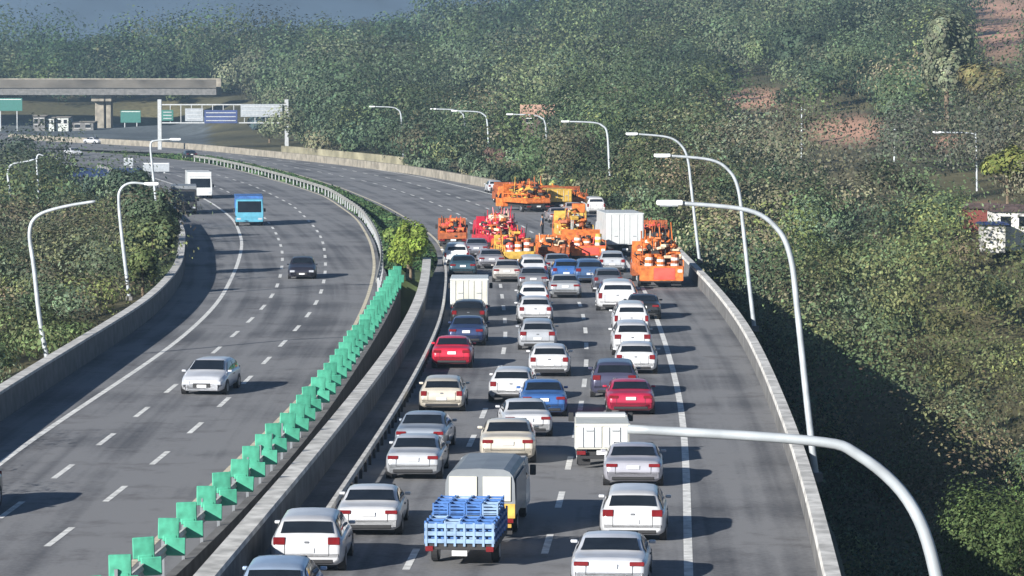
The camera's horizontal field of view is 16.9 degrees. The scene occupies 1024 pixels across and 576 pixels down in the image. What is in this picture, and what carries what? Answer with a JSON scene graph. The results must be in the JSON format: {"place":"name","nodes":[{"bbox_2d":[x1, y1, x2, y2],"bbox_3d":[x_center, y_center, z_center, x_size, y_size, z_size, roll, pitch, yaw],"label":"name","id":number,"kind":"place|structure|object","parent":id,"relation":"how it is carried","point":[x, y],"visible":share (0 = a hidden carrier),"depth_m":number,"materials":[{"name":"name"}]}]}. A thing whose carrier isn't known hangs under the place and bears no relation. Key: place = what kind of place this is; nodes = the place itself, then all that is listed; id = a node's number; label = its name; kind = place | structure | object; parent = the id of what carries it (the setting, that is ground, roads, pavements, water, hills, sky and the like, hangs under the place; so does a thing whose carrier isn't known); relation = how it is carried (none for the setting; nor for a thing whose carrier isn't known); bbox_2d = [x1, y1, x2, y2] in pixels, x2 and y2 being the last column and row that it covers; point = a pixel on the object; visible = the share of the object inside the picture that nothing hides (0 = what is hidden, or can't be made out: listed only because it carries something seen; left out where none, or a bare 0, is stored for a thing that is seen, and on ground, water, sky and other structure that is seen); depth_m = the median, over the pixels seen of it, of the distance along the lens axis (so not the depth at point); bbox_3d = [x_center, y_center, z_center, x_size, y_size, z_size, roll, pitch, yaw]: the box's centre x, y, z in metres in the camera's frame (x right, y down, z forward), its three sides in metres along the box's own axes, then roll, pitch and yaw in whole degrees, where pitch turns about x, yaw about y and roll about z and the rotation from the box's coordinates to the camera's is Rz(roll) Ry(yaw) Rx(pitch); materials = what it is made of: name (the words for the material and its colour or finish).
{"place":"outdoors","nodes":[
{"label":"outdoors","id":0,"kind":"place"},
{"bbox_2d":[0,0,538,45],"bbox_3d":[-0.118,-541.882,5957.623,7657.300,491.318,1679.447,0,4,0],"label":"hills","id":1,"kind":"structure","parent":0,"point":[89,11],"depth_m":5673.87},
{"bbox_2d":[0,0,1023,575],"bbox_3d":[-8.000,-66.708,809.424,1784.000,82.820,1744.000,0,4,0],"label":"ground","id":2,"kind":"structure","parent":0,"point":[80,108],"depth_m":335.37,"materials":[{"name":"green plant"}]},
{"bbox_2d":[0,98,21,130],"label":"road sign","id":3,"kind":"object","parent":2,"relation":"on","point":[10,104],"visible":0.84,"depth_m":818.84,"materials":[{"name":"metal"}]},
{"bbox_2d":[28,200,95,356],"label":"street lamp","id":4,"kind":"object","parent":2,"relation":"on","point":[36,292],"visible":0.86,"depth_m":155.47,"materials":[{"name":"metal"}]},
{"bbox_2d":[0,221,185,421],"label":"concrete barrier","id":5,"kind":"object","parent":2,"relation":"on","point":[22,388],"visible":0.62,"depth_m":156.19,"materials":[{"name":"grey concrete"}]},
{"bbox_2d":[0,113,213,383],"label":"roadside scrub","id":6,"kind":"object","parent":2,"relation":"on","point":[61,238],"visible":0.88,"depth_m":224.08,"materials":[{"name":"green plant"}]},
{"bbox_2d":[0,78,220,127],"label":"overpass","id":7,"kind":"object","parent":2,"relation":"on","point":[103,92],"visible":0.8,"depth_m":838.62,"materials":[{"name":"concrete"}]},
{"bbox_2d":[100,169,152,201],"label":"tree","id":8,"kind":"object","parent":2,"relation":"on","point":[116,175],"visible":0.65,"depth_m":317.49,"materials":[{"name":"green plant"}]},
{"bbox_2d":[117,182,158,300],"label":"street lamp","id":9,"kind":"object","parent":2,"relation":"on","point":[121,229],"visible":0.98,"depth_m":199.05,"materials":[{"name":"metal"}]},
{"bbox_2d":[127,244,158,297],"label":"tree","id":10,"kind":"object","parent":2,"relation":"on","point":[141,263],"visible":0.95,"depth_m":202.91,"materials":[{"name":"green plant"}]},
{"bbox_2d":[122,186,171,206],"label":"tree","id":11,"kind":"object","parent":2,"relation":"on","point":[161,195],"visible":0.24,"depth_m":271.72,"materials":[{"name":"green plant"}]},
{"bbox_2d":[124,209,178,284],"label":"tree","id":12,"kind":"object","parent":2,"relation":"on","point":[166,218],"visible":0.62,"depth_m":221.66,"materials":[{"name":"green plant"}]},
{"bbox_2d":[122,198,181,235],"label":"tree","id":13,"kind":"object","parent":2,"relation":"on","point":[142,206],"visible":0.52,"depth_m":245.52,"materials":[{"name":"green plant"}]},
{"bbox_2d":[0,147,386,575],"bbox_3d":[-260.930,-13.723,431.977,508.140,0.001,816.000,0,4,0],"label":"oncoming carriageway","id":14,"kind":"structure","parent":2,"relation":"on","point":[50,508],"depth_m":143.45,"materials":[{"name":"grey asphalt"}]},
{"bbox_2d":[170,184,198,213],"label":"box truck","id":15,"kind":"object","parent":14,"relation":"on","point":[191,189],"visible":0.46,"depth_m":321.32,"materials":[{"name":"metal"}]},
{"bbox_2d":[185,170,213,198],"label":"box truck","id":16,"kind":"object","parent":14,"relation":"on","point":[201,180],"visible":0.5,"depth_m":361.41,"materials":[{"name":"white paint"}]},
{"bbox_2d":[181,356,240,393],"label":"hatchback car","id":17,"kind":"object","parent":14,"relation":"on","point":[222,374],"visible":1,"depth_m":140.66,"materials":[{"name":"paint"}]},
{"bbox_2d":[48,148,446,566],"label":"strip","id":18,"kind":"object","parent":14,"relation":"on","point":[156,539],"visible":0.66,"depth_m":229.04,"materials":[{"name":"beige paint"}]},
{"bbox_2d":[233,194,265,225],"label":"bus","id":19,"kind":"object","parent":14,"relation":"on","point":[248,208],"visible":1,"depth_m":296.41,"materials":[{"name":"blue paint"}]},
{"bbox_2d":[287,256,317,278],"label":"suv car","id":20,"kind":"object","parent":14,"relation":"on","point":[302,266],"visible":1,"depth_m":219.59,"materials":[{"name":"paint"}]},
{"bbox_2d":[166,290,400,575],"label":"kerb wall","id":21,"kind":"structure","parent":2,"relation":"on","point":[195,559],"depth_m":121.42,"materials":[{"name":"concrete"}]},
{"bbox_2d":[96,266,403,575],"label":"anti glare fence","id":22,"kind":"object","parent":21,"relation":"on","point":[266,449],"visible":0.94,"depth_m":104.75,"materials":[{"name":"plastic"}]},
{"bbox_2d":[136,153,436,271],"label":"median grass","id":23,"kind":"structure","parent":2,"relation":"on","point":[381,218],"depth_m":347.68,"materials":[{"name":"green plant"}]},
{"bbox_2d":[194,155,382,291],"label":"guardrail","id":24,"kind":"object","parent":2,"relation":"on","point":[362,214],"visible":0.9,"depth_m":345.44,"materials":[{"name":"metal"}]},
{"bbox_2d":[193,258,430,575],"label":"concrete barrier","id":25,"kind":"object","parent":2,"relation":"on","point":[247,540],"visible":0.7,"depth_m":109.68,"materials":[{"name":"grey concrete"}]},
{"bbox_2d":[0,0,628,101],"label":"distant woodland","id":26,"kind":"object","parent":2,"relation":"on","point":[115,51],"visible":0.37,"depth_m":975.84,"materials":[{"name":"green plant"}]},
{"bbox_2d":[281,146,484,177],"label":"retaining wall","id":27,"kind":"structure","parent":2,"relation":"on","point":[357,156],"depth_m":516.19,"materials":[{"name":"beige concrete"}]},
{"bbox_2d":[387,228,428,279],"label":"bush","id":28,"kind":"object","parent":2,"relation":"on","point":[401,251],"visible":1,"depth_m":222.75,"materials":[{"name":"green plant"}]},
{"bbox_2d":[0,140,817,575],"bbox_3d":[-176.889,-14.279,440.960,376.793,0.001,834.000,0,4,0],"label":"jammed carriageway","id":29,"kind":"structure","parent":2,"relation":"on","point":[746,514],"depth_m":123.34,"materials":[{"name":"grey asphalt"}]},
{"bbox_2d":[158,99,288,149],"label":"sign gantry","id":30,"kind":"object","parent":29,"relation":"on","point":[225,116],"visible":0.83,"depth_m":599.09,"materials":[{"name":"metal"}]},
{"bbox_2d":[8,134,494,186],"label":"concrete barrier","id":31,"kind":"object","parent":29,"relation":"on","point":[455,177],"visible":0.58,"depth_m":515.89,"materials":[{"name":"beige concrete"}]},
{"bbox_2d":[242,555,326,575],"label":"hatchback car","id":32,"kind":"object","parent":29,"relation":"on","point":[282,565],"visible":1,"depth_m":82.01,"materials":[{"name":"paint"}]},
{"bbox_2d":[271,507,354,569],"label":"suv car","id":33,"kind":"object","parent":29,"relation":"on","point":[320,536],"visible":0.9,"depth_m":90.03,"materials":[{"name":"paint"}]},
{"bbox_2d":[0,151,692,575],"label":"lane markings","id":34,"kind":"object","parent":29,"relation":"on","point":[688,561],"visible":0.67,"depth_m":131.60,"materials":[{"name":"white paint"}]},
{"bbox_2d":[338,483,410,533],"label":"sedan car","id":35,"kind":"object","parent":29,"relation":"on","point":[374,506],"visible":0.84,"depth_m":97.46,"materials":[{"name":"paint"}]},
{"bbox_2d":[326,258,446,508],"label":"kerb rail","id":36,"kind":"object","parent":29,"relation":"on","point":[375,444],"visible":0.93,"depth_m":126.97,"materials":[{"name":"metal"}]},
{"bbox_2d":[386,433,450,478],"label":"sedan car","id":37,"kind":"object","parent":29,"relation":"on","point":[418,453],"visible":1,"depth_m":110.77,"materials":[{"name":"paint"}]},
{"bbox_2d":[395,410,456,448],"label":"sedan car","id":38,"kind":"object","parent":29,"relation":"on","point":[440,423],"visible":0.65,"depth_m":118.67,"materials":[{"name":"paint"}]},
{"bbox_2d":[419,375,469,410],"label":"hatchback car","id":39,"kind":"object","parent":29,"relation":"on","point":[443,390],"visible":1,"depth_m":132.80,"materials":[{"name":"paint"}]},
{"bbox_2d":[435,215,467,245],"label":"work truck","id":40,"kind":"object","parent":29,"relation":"on","point":[450,229],"visible":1,"depth_m":259.95,"materials":[{"name":"orange paint"}]},
{"bbox_2d":[431,335,475,367],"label":"sedan car","id":41,"kind":"object","parent":29,"relation":"on","point":[452,349],"visible":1,"depth_m":152.53,"materials":[{"name":"paint"}]},
{"bbox_2d":[441,242,470,265],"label":"minivan","id":42,"kind":"object","parent":29,"relation":"on","point":[451,249],"visible":0.63,"depth_m":233.80,"materials":[{"name":"paint"}]},
{"bbox_2d":[448,254,477,276],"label":"sedan car","id":43,"kind":"object","parent":29,"relation":"on","point":[462,264],"visible":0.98,"depth_m":221.51,"materials":[{"name":"paint"}]},
{"bbox_2d":[424,506,507,561],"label":"flatbed truck","id":44,"kind":"object","parent":29,"relation":"on","point":[498,533],"visible":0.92,"depth_m":90.61,"materials":[{"name":"metal"}]},
{"bbox_2d":[448,315,489,344],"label":"sedan car","id":45,"kind":"object","parent":29,"relation":"on","point":[473,328],"visible":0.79,"depth_m":165.44,"materials":[{"name":"paint"}]},
{"bbox_2d":[450,299,489,323],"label":"hatchback car","id":46,"kind":"object","parent":29,"relation":"on","point":[477,307],"visible":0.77,"depth_m":177.33,"materials":[{"name":"paint"}]},
{"bbox_2d":[448,275,492,308],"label":"box truck","id":47,"kind":"object","parent":29,"relation":"on","point":[469,286],"visible":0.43,"depth_m":185.25,"materials":[{"name":"white paint"}]},
{"bbox_2d":[475,249,504,268],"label":"sedan car","id":48,"kind":"object","parent":29,"relation":"on","point":[486,257],"visible":0.69,"depth_m":230.95,"materials":[{"name":"paint"}]},
{"bbox_2d":[445,453,535,533],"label":"box truck","id":49,"kind":"object","parent":29,"relation":"on","point":[506,475],"visible":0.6,"depth_m":96.46,"materials":[{"name":"white paint"}]},
{"bbox_2d":[470,206,520,248],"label":"rescue truck","id":50,"kind":"object","parent":29,"relation":"on","point":[487,227],"visible":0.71,"depth_m":251.43,"materials":[{"name":"red paint"}]},
{"bbox_2d":[491,259,520,281],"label":"sedan car","id":51,"kind":"object","parent":29,"relation":"on","point":[505,268],"visible":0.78,"depth_m":215.81,"materials":[{"name":"paint"}]},
{"bbox_2d":[477,418,538,462],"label":"sedan car","id":52,"kind":"object","parent":29,"relation":"on","point":[517,436],"visible":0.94,"depth_m":115.26,"materials":[{"name":"paint"}]},
{"bbox_2d":[488,224,535,260],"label":"work truck","id":53,"kind":"object","parent":29,"relation":"on","point":[500,241],"visible":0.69,"depth_m":232.26,"materials":[{"name":"orange paint"}]},
{"bbox_2d":[488,366,539,401],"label":"hatchback car","id":54,"kind":"object","parent":29,"relation":"on","point":[504,381],"visible":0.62,"depth_m":136.71,"materials":[{"name":"paint"}]},
{"bbox_2d":[496,176,549,211],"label":"work truck","id":55,"kind":"object","parent":29,"relation":"on","point":[523,195],"visible":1,"depth_m":327.35,"materials":[{"name":"orange paint"}]},
{"bbox_2d":[495,398,552,435],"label":"sedan car","id":56,"kind":"object","parent":29,"relation":"on","point":[535,411],"visible":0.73,"depth_m":124.16,"materials":[{"name":"paint"}]},
{"bbox_2d":[517,254,547,279],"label":"minivan","id":57,"kind":"object","parent":29,"relation":"on","point":[531,260],"visible":0.34,"depth_m":217.52,"materials":[{"name":"paint"}]},
{"bbox_2d":[515,281,551,306],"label":"minivan","id":58,"kind":"object","parent":29,"relation":"on","point":[526,288],"visible":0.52,"depth_m":189.61,"materials":[{"name":"paint"}]},
{"bbox_2d":[516,267,550,288],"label":"sedan car","id":59,"kind":"object","parent":29,"relation":"on","point":[525,274],"visible":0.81,"depth_m":208.25,"materials":[{"name":"paint"}]},
{"bbox_2d":[514,295,553,322],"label":"hatchback car","id":60,"kind":"object","parent":29,"relation":"on","point":[534,306],"visible":0.96,"depth_m":179.83,"materials":[{"name":"paint"}]},
{"bbox_2d":[516,318,558,349],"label":"suv car","id":61,"kind":"object","parent":29,"relation":"on","point":[532,331],"visible":0.91,"depth_m":162.51,"materials":[{"name":"paint"}]},
{"bbox_2d":[516,379,567,415],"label":"sedan car","id":62,"kind":"object","parent":29,"relation":"on","point":[552,392],"visible":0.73,"depth_m":131.27,"materials":[{"name":"paint"}]},
{"bbox_2d":[526,343,572,375],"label":"hatchback car","id":63,"kind":"object","parent":29,"relation":"on","point":[550,357],"visible":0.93,"depth_m":148.17,"materials":[{"name":"paint"}]},
{"bbox_2d":[531,233,569,256],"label":"work truck","id":64,"kind":"object","parent":29,"relation":"on","point":[546,244],"visible":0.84,"depth_m":238.01,"materials":[{"name":"orange paint"}]},
{"bbox_2d":[539,183,571,208],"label":"work truck","id":65,"kind":"object","parent":29,"relation":"on","point":[558,196],"visible":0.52,"depth_m":328.69,"materials":[{"name":"orange paint"}]},
{"bbox_2d":[546,274,581,297],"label":"sedan car","id":66,"kind":"object","parent":29,"relation":"on","point":[564,284],"visible":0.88,"depth_m":200.42,"materials":[{"name":"paint"}]},
{"bbox_2d":[548,258,580,281],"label":"hatchback car","id":67,"kind":"object","parent":29,"relation":"on","point":[562,266],"visible":0.58,"depth_m":215.87,"materials":[{"name":"paint"}]},
{"bbox_2d":[550,203,593,234],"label":"crane truck","id":68,"kind":"object","parent":29,"relation":"on","point":[574,217],"visible":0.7,"depth_m":261.37,"materials":[{"name":"orange paint"}]},
{"bbox_2d":[564,229,605,259],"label":"work truck","id":69,"kind":"object","parent":29,"relation":"on","point":[591,249],"visible":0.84,"depth_m":239.84,"materials":[{"name":"orange paint"}]},
{"bbox_2d":[573,258,603,279],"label":"suv car","id":70,"kind":"object","parent":29,"relation":"on","point":[584,268],"visible":0.4,"depth_m":214.75,"materials":[{"name":"paint"}]},
{"bbox_2d":[581,196,605,213],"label":"minivan","id":71,"kind":"object","parent":29,"relation":"on","point":[593,203],"visible":0.71,"depth_m":321.18,"materials":[{"name":"paint"}]},
{"bbox_2d":[568,412,632,464],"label":"box truck","id":72,"kind":"object","parent":29,"relation":"on","point":[595,433],"visible":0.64,"depth_m":113.66,"materials":[{"name":"white paint"}]},
{"bbox_2d":[590,267,622,291],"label":"hatchback car","id":73,"kind":"object","parent":29,"relation":"on","point":[599,275],"visible":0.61,"depth_m":206.46,"materials":[{"name":"paint"}]},
{"bbox_2d":[596,251,626,271],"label":"hatchback car","id":74,"kind":"object","parent":29,"relation":"on","point":[615,259],"visible":0.73,"depth_m":226.22,"materials":[{"name":"paint"}]},
{"bbox_2d":[570,530,655,575],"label":"sedan car","id":75,"kind":"object","parent":29,"relation":"on","point":[610,553],"visible":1,"depth_m":87.21,"materials":[{"name":"paint"}]},
{"bbox_2d":[588,358,640,396],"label":"suv car","id":76,"kind":"object","parent":29,"relation":"on","point":[605,371],"visible":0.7,"depth_m":138.57,"materials":[{"name":"paint"}]},
{"bbox_2d":[593,278,639,310],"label":"minivan","id":77,"kind":"object","parent":29,"relation":"on","point":[611,292],"visible":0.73,"depth_m":189.56,"materials":[{"name":"paint"}]},
{"bbox_2d":[595,210,643,251],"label":"box truck","id":78,"kind":"object","parent":29,"relation":"on","point":[620,230],"visible":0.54,"depth_m":245.93,"materials":[{"name":"white paint"}]},
{"bbox_2d":[603,378,654,413],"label":"sedan car","id":79,"kind":"object","parent":29,"relation":"on","point":[629,393],"visible":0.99,"depth_m":131.66,"materials":[{"name":"paint"}]},
{"bbox_2d":[608,319,651,354],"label":"suv car","id":80,"kind":"object","parent":29,"relation":"on","point":[630,330],"visible":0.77,"depth_m":159.54,"materials":[{"name":"paint"}]},
{"bbox_2d":[609,300,650,328],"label":"minivan","id":81,"kind":"object","parent":29,"relation":"on","point":[629,309],"visible":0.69,"depth_m":172.51,"materials":[{"name":"paint"}]},
{"bbox_2d":[601,442,665,485],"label":"sedan car","id":82,"kind":"object","parent":29,"relation":"on","point":[633,461],"visible":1,"depth_m":108.75,"materials":[{"name":"paint"}]},
{"bbox_2d":[599,483,670,539],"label":"suv car","id":83,"kind":"object","parent":29,"relation":"on","point":[642,508],"visible":0.94,"depth_m":95.92,"materials":[{"name":"paint"}]},
{"bbox_2d":[613,341,659,373],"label":"hatchback car","id":84,"kind":"object","parent":29,"relation":"on","point":[643,355],"visible":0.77,"depth_m":149.54,"materials":[{"name":"paint"}]},
{"bbox_2d":[624,293,661,318],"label":"sedan car","id":85,"kind":"object","parent":29,"relation":"on","point":[651,302],"visible":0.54,"depth_m":183.69,"materials":[{"name":"paint"}]},
{"bbox_2d":[628,222,683,285],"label":"work truck","id":86,"kind":"object","parent":29,"relation":"on","point":[656,244],"visible":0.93,"depth_m":210.85,"materials":[{"name":"orange paint"}]},
{"bbox_2d":[678,246,840,575],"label":"concrete parapet","id":87,"kind":"structure","parent":29,"relation":"on","point":[824,555],"depth_m":122.82,"materials":[{"name":"grey concrete"}]},
{"bbox_2d":[390,217,427,271],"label":"bush","id":88,"kind":"object","parent":2,"relation":"on","point":[408,225],"visible":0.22,"depth_m":231.65,"materials":[{"name":"green plant"}]},
{"bbox_2d":[0,0,1023,575],"bbox_3d":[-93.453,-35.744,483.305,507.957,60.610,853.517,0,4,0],"label":"hillside woodland","id":89,"kind":"object","parent":2,"relation":"on","point":[620,68],"visible":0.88,"depth_m":368.70,"materials":[{"name":"green plant"}]},
{"bbox_2d":[520,104,554,148],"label":"hut","id":90,"kind":"object","parent":2,"relation":"on","point":[528,112],"visible":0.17,"depth_m":454.75,"materials":[{"name":"brown"}]},
{"bbox_2d":[626,133,702,262],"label":"street lamp","id":91,"kind":"object","parent":2,"relation":"on","point":[699,260],"visible":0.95,"depth_m":238.65,"materials":[{"name":"metal"}]},
{"bbox_2d":[402,132,948,344],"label":"verge shrubs","id":92,"kind":"object","parent":2,"relation":"on","point":[478,167],"visible":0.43,"depth_m":283.83,"materials":[{"name":"green plant"}]},
{"bbox_2d":[654,154,758,331],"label":"street lamp","id":93,"kind":"object","parent":2,"relation":"on","point":[754,328],"visible":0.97,"depth_m":174.90,"materials":[{"name":"metal"}]},
{"bbox_2d":[656,200,822,481],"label":"street lamp","id":94,"kind":"object","parent":2,"relation":"on","point":[818,475],"visible":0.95,"depth_m":110.30,"materials":[{"name":"metal"}]},
{"bbox_2d":[627,425,942,575],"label":"street lamp","id":95,"kind":"object","parent":2,"relation":"on","point":[894,484],"visible":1,"depth_m":41.66,"materials":[{"name":"metal"}]},
{"bbox_2d":[775,29,826,65],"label":"tree","id":96,"kind":"object","parent":2,"relation":"on","point":[786,40],"visible":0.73,"depth_m":636.61,"materials":[{"name":"green plant"}]},
{"bbox_2d":[920,3,975,133],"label":"tree","id":97,"kind":"object","parent":2,"relation":"on","point":[949,48],"visible":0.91,"depth_m":452.00,"materials":[{"name":"green plant"}]},
{"bbox_2d":[929,463,1023,575],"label":"tree","id":98,"kind":"object","parent":2,"relation":"on","point":[961,544],"visible":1,"depth_m":111.98,"materials":[{"name":"green plant"}]},
{"bbox_2d":[959,203,996,232],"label":"shed","id":99,"kind":"structure","parent":2,"relation":"on","point":[980,213],"depth_m":275.20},
{"bbox_2d":[956,62,1013,105],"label":"tree","id":100,"kind":"object","parent":2,"relation":"on","point":[963,72],"visible":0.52,"depth_m":427.64,"materials":[{"name":"green plant"}]},
{"bbox_2d":[959,452,1023,575],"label":"tree","id":101,"kind":"object","parent":2,"relation":"on","point":[1017,501],"visible":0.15,"depth_m":128.41,"materials":[{"name":"green plant"}]},
{"bbox_2d":[976,222,1008,252],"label":"shed","id":102,"kind":"structure","parent":2,"relation":"on","point":[996,233],"depth_m":259.28,"materials":[{"name":"concrete"}]},
{"bbox_2d":[979,144,1023,203],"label":"tree","id":103,"kind":"object","parent":2,"relation":"on","point":[1011,156],"visible":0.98,"depth_m":284.21,"materials":[{"name":"green plant"}]},
{"bbox_2d":[983,204,1023,249],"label":"house","id":104,"kind":"structure","parent":0,"point":[996,214],"depth_m":262.26,"materials":[{"name":"paint"}]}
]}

